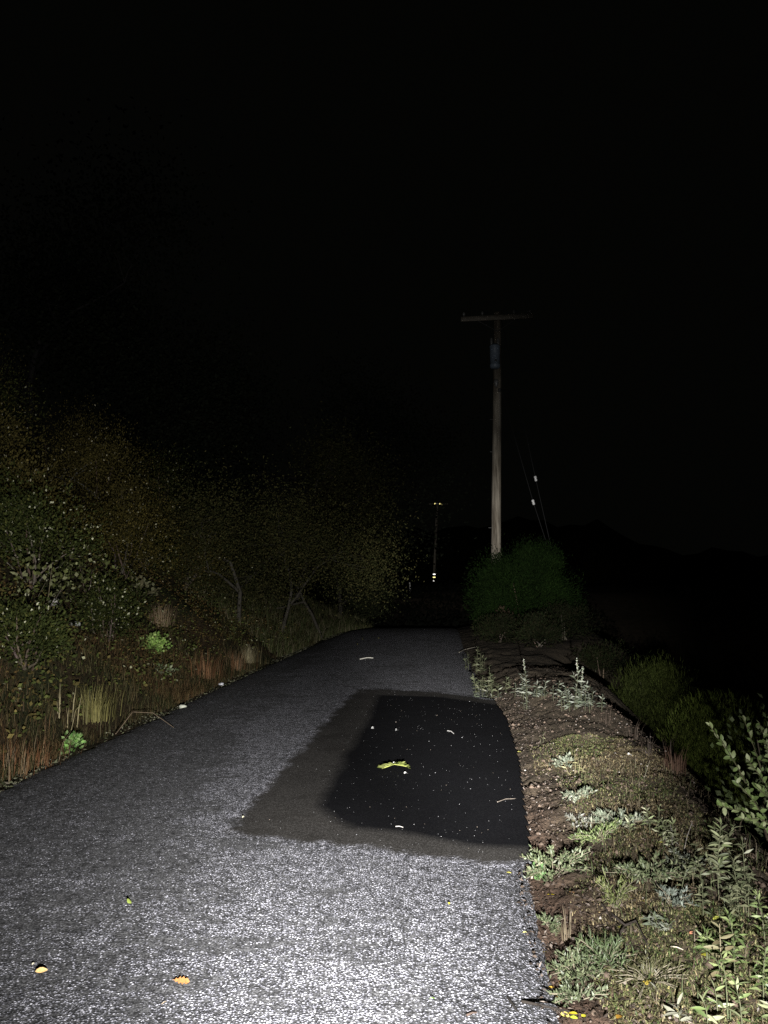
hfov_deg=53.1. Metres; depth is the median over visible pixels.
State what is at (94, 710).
grass tuft
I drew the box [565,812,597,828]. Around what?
creeping plant
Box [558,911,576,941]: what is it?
grass tuft
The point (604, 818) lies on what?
creeping plant
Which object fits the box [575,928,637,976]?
creeping plant
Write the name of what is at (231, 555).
green shrub
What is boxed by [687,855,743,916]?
upright weed
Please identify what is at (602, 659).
dark bush
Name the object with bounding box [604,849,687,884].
creeping plant
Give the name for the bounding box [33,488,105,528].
leafy shrub
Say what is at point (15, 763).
grass tuft
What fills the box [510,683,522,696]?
upright weed
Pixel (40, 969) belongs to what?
fallen leaf
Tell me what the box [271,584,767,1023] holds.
ground
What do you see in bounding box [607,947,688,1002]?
creeping plant
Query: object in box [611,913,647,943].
twig
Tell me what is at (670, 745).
grass tuft
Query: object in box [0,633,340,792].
moss
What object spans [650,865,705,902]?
upright weed
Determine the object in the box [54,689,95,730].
dry stalks
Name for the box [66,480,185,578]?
olive shrub
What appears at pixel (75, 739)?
bright plant
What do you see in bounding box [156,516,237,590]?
olive shrub
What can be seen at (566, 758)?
creeping plant
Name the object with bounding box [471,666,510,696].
upright weed
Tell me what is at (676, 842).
upright weed
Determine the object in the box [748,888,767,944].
upright weed
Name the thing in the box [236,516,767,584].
hills
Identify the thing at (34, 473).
dark shrub
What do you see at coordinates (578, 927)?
leaf litter
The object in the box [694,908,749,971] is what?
upright weed
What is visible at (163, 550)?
leafy shrub
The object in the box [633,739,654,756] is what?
grass tuft
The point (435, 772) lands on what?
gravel
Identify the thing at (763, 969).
upright weed
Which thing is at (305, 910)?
road
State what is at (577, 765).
upright weed
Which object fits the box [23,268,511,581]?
tall tree
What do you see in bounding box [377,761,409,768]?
green sprig
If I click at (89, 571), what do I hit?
leafy weed
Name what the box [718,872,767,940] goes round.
upright weed
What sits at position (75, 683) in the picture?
undergrowth
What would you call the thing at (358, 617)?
grass tuft
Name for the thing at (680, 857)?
creeping plant
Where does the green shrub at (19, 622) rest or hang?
on the bank
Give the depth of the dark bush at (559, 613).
20.71 m
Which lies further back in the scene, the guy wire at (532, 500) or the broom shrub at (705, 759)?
the guy wire at (532, 500)
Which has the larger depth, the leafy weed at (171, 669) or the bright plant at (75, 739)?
the leafy weed at (171, 669)
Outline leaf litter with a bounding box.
[478,665,767,1023]
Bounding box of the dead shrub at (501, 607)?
[490,605,518,637]
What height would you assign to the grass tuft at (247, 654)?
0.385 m
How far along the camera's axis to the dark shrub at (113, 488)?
16.04 m
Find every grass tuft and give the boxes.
[0,730,72,778]
[0,740,83,770]
[60,680,132,724]
[143,605,182,626]
[185,650,239,678]
[215,649,257,670]
[239,643,263,663]
[352,611,369,622]
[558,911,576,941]
[589,703,611,723]
[615,716,641,736]
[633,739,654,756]
[646,746,691,774]
[661,735,676,754]
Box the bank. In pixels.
[0,485,358,790]
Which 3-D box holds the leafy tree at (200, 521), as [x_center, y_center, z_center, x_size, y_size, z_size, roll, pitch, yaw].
[-4.448,0.680,16.932,5.694,5.217,4.326,-3,-6,27]
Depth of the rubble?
4.54 m
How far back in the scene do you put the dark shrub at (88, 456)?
17.53 m
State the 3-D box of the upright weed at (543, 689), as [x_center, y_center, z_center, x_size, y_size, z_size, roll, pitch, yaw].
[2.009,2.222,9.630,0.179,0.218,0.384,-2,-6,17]
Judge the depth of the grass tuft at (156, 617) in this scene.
13.13 m
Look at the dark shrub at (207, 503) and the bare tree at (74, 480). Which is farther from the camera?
the dark shrub at (207, 503)
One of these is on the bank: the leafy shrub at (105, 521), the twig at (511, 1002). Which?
the leafy shrub at (105, 521)
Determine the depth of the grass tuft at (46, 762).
6.79 m
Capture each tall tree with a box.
[0,97,252,487]
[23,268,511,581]
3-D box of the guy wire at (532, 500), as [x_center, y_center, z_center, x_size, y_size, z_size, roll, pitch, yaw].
[5.035,-0.198,25.415,2.570,8.020,0.096,2,-6,-16]
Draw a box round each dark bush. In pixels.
[470,612,523,642]
[509,610,572,647]
[531,600,604,640]
[568,637,643,681]
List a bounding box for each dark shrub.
[0,333,37,458]
[0,357,56,471]
[0,372,57,488]
[0,441,81,524]
[7,392,149,506]
[18,409,165,511]
[49,438,171,509]
[74,439,191,516]
[74,467,185,553]
[105,441,229,535]
[147,462,249,539]
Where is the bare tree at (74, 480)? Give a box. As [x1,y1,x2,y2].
[43,461,98,505]
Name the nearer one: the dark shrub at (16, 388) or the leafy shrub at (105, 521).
the leafy shrub at (105, 521)
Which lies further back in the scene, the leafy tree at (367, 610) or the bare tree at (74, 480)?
the leafy tree at (367, 610)
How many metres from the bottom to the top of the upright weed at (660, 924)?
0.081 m
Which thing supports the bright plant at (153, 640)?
on the bank
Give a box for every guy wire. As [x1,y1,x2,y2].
[501,320,550,544]
[501,390,557,576]
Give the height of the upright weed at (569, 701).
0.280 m
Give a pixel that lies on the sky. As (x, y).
(598, 169)
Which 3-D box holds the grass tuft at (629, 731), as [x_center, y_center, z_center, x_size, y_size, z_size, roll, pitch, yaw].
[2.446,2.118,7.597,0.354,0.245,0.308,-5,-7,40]
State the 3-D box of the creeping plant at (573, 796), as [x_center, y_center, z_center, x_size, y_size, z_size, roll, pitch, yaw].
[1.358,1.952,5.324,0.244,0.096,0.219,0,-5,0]
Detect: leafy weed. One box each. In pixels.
[11,544,85,613]
[48,541,117,602]
[126,571,160,601]
[153,663,178,674]
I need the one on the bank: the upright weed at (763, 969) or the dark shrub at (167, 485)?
the dark shrub at (167, 485)
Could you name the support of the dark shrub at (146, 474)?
on the bank
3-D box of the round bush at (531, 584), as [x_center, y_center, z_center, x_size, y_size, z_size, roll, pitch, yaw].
[4.278,2.195,23.468,3.938,3.260,3.269,0,-5,0]
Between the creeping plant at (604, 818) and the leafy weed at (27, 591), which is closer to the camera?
the creeping plant at (604, 818)
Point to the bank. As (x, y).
(89, 677)
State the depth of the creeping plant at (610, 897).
3.60 m
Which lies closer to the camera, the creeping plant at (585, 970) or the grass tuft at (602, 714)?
the creeping plant at (585, 970)
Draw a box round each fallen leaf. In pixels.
[35,967,46,972]
[175,976,189,983]
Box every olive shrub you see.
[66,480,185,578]
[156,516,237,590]
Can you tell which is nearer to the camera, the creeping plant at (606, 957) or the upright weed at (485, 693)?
the creeping plant at (606, 957)
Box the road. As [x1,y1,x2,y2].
[0,628,560,1023]
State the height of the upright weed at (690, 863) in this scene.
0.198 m
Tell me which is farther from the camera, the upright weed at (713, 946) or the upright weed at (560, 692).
the upright weed at (560, 692)
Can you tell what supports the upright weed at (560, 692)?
on the ground at (716, 636)
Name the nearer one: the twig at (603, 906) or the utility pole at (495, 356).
the twig at (603, 906)
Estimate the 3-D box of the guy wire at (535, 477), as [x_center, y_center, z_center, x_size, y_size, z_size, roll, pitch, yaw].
[5.012,-1.299,25.487,2.330,10.224,0.095,2,-6,-18]
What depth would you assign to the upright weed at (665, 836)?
4.29 m
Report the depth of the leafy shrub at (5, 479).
11.40 m
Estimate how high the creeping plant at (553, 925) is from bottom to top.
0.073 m
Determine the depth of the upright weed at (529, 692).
9.74 m
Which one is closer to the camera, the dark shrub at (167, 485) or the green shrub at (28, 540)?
the green shrub at (28, 540)
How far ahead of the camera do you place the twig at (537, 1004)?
2.80 m
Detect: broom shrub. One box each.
[606,649,724,741]
[648,694,721,759]
[649,688,767,816]
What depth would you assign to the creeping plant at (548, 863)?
4.15 m
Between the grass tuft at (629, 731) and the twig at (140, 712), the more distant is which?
the twig at (140, 712)
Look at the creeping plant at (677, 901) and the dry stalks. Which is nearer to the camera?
the creeping plant at (677, 901)
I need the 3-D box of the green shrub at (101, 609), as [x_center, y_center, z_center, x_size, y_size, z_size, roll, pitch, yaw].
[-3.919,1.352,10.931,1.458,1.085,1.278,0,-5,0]
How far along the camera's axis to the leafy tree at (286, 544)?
18.33 m
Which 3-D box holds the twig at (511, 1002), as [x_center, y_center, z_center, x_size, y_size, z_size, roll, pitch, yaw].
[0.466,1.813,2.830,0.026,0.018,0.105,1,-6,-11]
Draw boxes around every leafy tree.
[100,443,292,621]
[186,427,428,644]
[210,475,338,638]
[268,399,424,611]
[293,521,420,628]
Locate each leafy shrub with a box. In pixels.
[0,450,25,500]
[0,489,46,548]
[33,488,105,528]
[35,498,112,559]
[82,502,127,544]
[115,492,180,550]
[119,527,180,569]
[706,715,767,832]
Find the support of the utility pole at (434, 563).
on the ground at (716, 636)
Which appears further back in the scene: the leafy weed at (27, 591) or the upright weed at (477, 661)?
the upright weed at (477, 661)
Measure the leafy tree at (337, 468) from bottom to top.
7.627 m
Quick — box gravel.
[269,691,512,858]
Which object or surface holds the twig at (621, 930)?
on the ground at (716, 636)
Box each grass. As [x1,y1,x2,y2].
[529,734,767,1023]
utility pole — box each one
[429,502,447,583]
[461,309,532,619]
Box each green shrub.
[0,471,112,591]
[0,593,85,670]
[65,569,157,641]
[201,524,258,580]
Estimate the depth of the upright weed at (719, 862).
3.56 m
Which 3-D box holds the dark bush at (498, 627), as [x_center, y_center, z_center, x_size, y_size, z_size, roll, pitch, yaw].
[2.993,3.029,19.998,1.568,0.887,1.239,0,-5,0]
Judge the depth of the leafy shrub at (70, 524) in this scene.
12.28 m
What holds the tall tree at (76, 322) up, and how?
on the bank
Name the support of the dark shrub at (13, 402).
on the bank
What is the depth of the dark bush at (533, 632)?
18.11 m
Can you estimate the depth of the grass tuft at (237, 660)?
13.60 m
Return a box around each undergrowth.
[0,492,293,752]
[273,579,670,669]
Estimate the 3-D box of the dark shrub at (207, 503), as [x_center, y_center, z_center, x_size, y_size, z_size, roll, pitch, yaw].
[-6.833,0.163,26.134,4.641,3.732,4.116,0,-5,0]
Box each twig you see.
[115,711,173,733]
[507,996,518,1011]
[521,1000,569,1011]
[601,903,611,920]
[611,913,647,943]
[619,925,627,946]
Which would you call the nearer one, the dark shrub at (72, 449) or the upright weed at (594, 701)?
the upright weed at (594, 701)
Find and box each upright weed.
[463,649,486,673]
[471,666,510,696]
[473,684,501,699]
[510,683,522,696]
[517,658,542,702]
[537,680,548,698]
[549,679,571,700]
[557,658,592,708]
[557,685,582,710]
[561,749,585,773]
[586,690,605,712]
[622,804,675,837]
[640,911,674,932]
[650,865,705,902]
[653,816,677,847]
[662,821,692,854]
[662,993,693,1022]
[669,842,702,879]
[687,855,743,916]
[691,974,767,1023]
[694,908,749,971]
[703,818,740,898]
[704,921,736,986]
[709,945,767,1004]
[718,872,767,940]
[724,836,757,917]
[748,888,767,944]
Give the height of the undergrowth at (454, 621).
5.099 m
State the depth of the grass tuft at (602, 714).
8.12 m
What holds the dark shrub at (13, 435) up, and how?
on the bank
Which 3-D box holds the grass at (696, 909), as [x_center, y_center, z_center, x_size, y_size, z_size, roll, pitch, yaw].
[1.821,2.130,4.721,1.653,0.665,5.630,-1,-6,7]
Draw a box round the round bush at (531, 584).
[460,533,588,630]
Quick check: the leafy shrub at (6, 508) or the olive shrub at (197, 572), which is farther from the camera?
the olive shrub at (197, 572)
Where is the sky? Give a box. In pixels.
[0,0,767,556]
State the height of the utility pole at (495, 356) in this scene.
11.171 m
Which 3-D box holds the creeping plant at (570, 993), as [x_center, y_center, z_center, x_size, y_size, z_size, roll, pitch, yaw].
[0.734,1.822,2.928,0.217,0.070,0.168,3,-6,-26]
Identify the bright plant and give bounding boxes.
[58,730,85,754]
[137,631,172,653]
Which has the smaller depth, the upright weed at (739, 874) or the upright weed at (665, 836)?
the upright weed at (739, 874)
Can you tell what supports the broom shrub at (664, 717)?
on the ground at (716, 636)
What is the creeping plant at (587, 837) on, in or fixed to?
on the ground at (716, 636)
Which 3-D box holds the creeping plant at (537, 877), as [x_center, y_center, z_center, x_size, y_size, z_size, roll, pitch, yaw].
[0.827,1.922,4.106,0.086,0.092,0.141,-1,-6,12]
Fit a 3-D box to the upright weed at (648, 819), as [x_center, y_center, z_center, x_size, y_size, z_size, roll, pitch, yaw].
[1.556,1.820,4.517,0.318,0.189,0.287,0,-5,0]
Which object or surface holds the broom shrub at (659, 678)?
on the ground at (716, 636)
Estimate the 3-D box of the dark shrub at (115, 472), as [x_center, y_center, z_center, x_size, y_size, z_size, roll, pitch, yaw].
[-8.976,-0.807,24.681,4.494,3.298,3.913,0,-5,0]
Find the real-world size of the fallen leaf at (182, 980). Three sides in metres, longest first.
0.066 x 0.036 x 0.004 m
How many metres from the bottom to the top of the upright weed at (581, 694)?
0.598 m
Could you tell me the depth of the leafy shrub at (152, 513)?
16.98 m
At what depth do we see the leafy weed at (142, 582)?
13.26 m
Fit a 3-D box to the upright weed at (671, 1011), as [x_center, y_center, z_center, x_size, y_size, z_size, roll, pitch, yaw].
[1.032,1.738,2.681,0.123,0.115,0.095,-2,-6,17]
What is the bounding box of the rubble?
[494,675,767,1023]
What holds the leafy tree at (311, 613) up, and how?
on the bank
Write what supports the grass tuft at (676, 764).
on the ground at (716, 636)
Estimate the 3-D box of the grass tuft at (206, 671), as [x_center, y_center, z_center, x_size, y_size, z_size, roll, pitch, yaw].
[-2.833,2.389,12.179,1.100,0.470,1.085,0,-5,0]
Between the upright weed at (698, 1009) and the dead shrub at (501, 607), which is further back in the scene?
the dead shrub at (501, 607)
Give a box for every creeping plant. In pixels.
[520,844,591,883]
[532,862,545,880]
[535,912,563,935]
[545,940,605,987]
[546,976,609,1008]
[549,752,573,769]
[561,786,596,802]
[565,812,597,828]
[568,817,622,845]
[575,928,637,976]
[587,808,649,828]
[594,864,637,907]
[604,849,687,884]
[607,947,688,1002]
[655,883,698,906]
[659,846,711,872]
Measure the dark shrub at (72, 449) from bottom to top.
3.316 m

